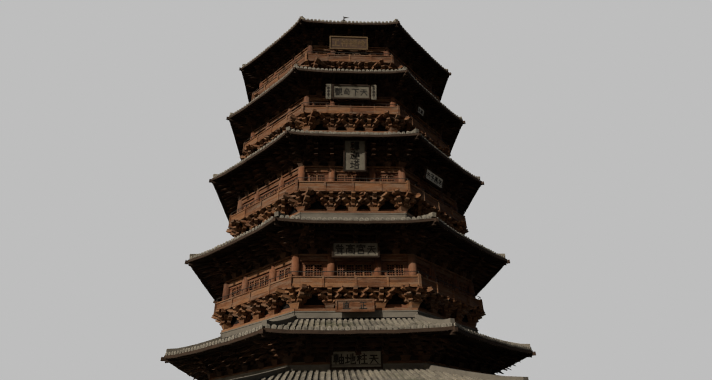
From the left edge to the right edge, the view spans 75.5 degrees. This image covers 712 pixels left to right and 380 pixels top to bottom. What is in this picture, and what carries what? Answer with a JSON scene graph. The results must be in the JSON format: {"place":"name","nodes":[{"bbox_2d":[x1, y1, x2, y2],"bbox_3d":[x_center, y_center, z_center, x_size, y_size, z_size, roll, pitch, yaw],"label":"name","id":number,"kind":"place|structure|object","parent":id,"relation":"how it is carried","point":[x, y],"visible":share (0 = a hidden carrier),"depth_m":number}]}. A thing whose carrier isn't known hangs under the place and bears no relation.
{"place":"outdoors","nodes":[
{"label":"outdoors","id":0,"kind":"place"},
{"bbox_2d":[222,54,467,338],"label":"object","id":1,"kind":"object","parent":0,"point":[315,300],"visible":0.02,"depth_m":31.32},
{"bbox_2d":[166,131,529,379],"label":"pagoda ridge bands","id":2,"kind":"object","parent":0,"point":[286,318],"visible":0.19,"depth_m":29.16},
{"bbox_2d":[190,16,505,379],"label":"pagoda tiles","id":3,"kind":"object","parent":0,"point":[399,374],"visible":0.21,"depth_m":26.24},
{"bbox_2d":[209,45,487,379],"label":"balcony wall","id":4,"kind":"structure","parent":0,"point":[295,293],"depth_m":33.78},
{"bbox_2d":[177,27,519,379],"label":"eave brackets","id":5,"kind":"object","parent":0,"point":[419,242],"visible":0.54,"depth_m":34.74},
{"bbox_2d":[161,18,535,379],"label":"roof eaves","id":6,"kind":"object","parent":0,"point":[275,225],"visible":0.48,"depth_m":35.13},
{"bbox_2d":[222,46,475,300],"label":"columns","id":7,"kind":"structure","parent":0,"point":[412,265],"depth_m":34.72},
{"bbox_2d":[217,16,480,300],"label":"pagoda rails","id":8,"kind":"object","parent":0,"point":[343,20],"visible":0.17,"depth_m":35.40},
{"bbox_2d":[326,84,377,255],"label":"sign plaques","id":9,"kind":"object","parent":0,"point":[348,145],"visible":0.44,"depth_m":34.37},
{"bbox_2d":[0,0,711,379],"label":"sky","id":10,"kind":"structure","parent":0,"point":[587,130]},
{"bbox_2d":[327,85,441,363],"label":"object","id":11,"kind":"object","parent":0,"point":[351,358],"visible":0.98,"depth_m":30.48},
{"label":"pagoda","id":12,"kind":"object","parent":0,"visible":0},
{"bbox_2d":[165,18,531,379],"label":"roof edge tiles","id":13,"kind":"object","parent":12,"relation":"attached to","point":[323,327],"visible":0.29,"depth_m":30.47},
{"bbox_2d":[330,36,367,50],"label":"sign plaque","id":14,"kind":"object","parent":12,"relation":"attached to","point":[340,41],"visible":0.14,"depth_m":41.46},
{"bbox_2d":[332,351,380,366],"bbox_3d":[0.017,10.101,27.445,3.100,1.052,0.235,0,-30,-4],"label":"sign plaque","id":15,"kind":"object","parent":12,"relation":"attached to","point":[367,353],"visible":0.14,"depth_m":27.43}
]}

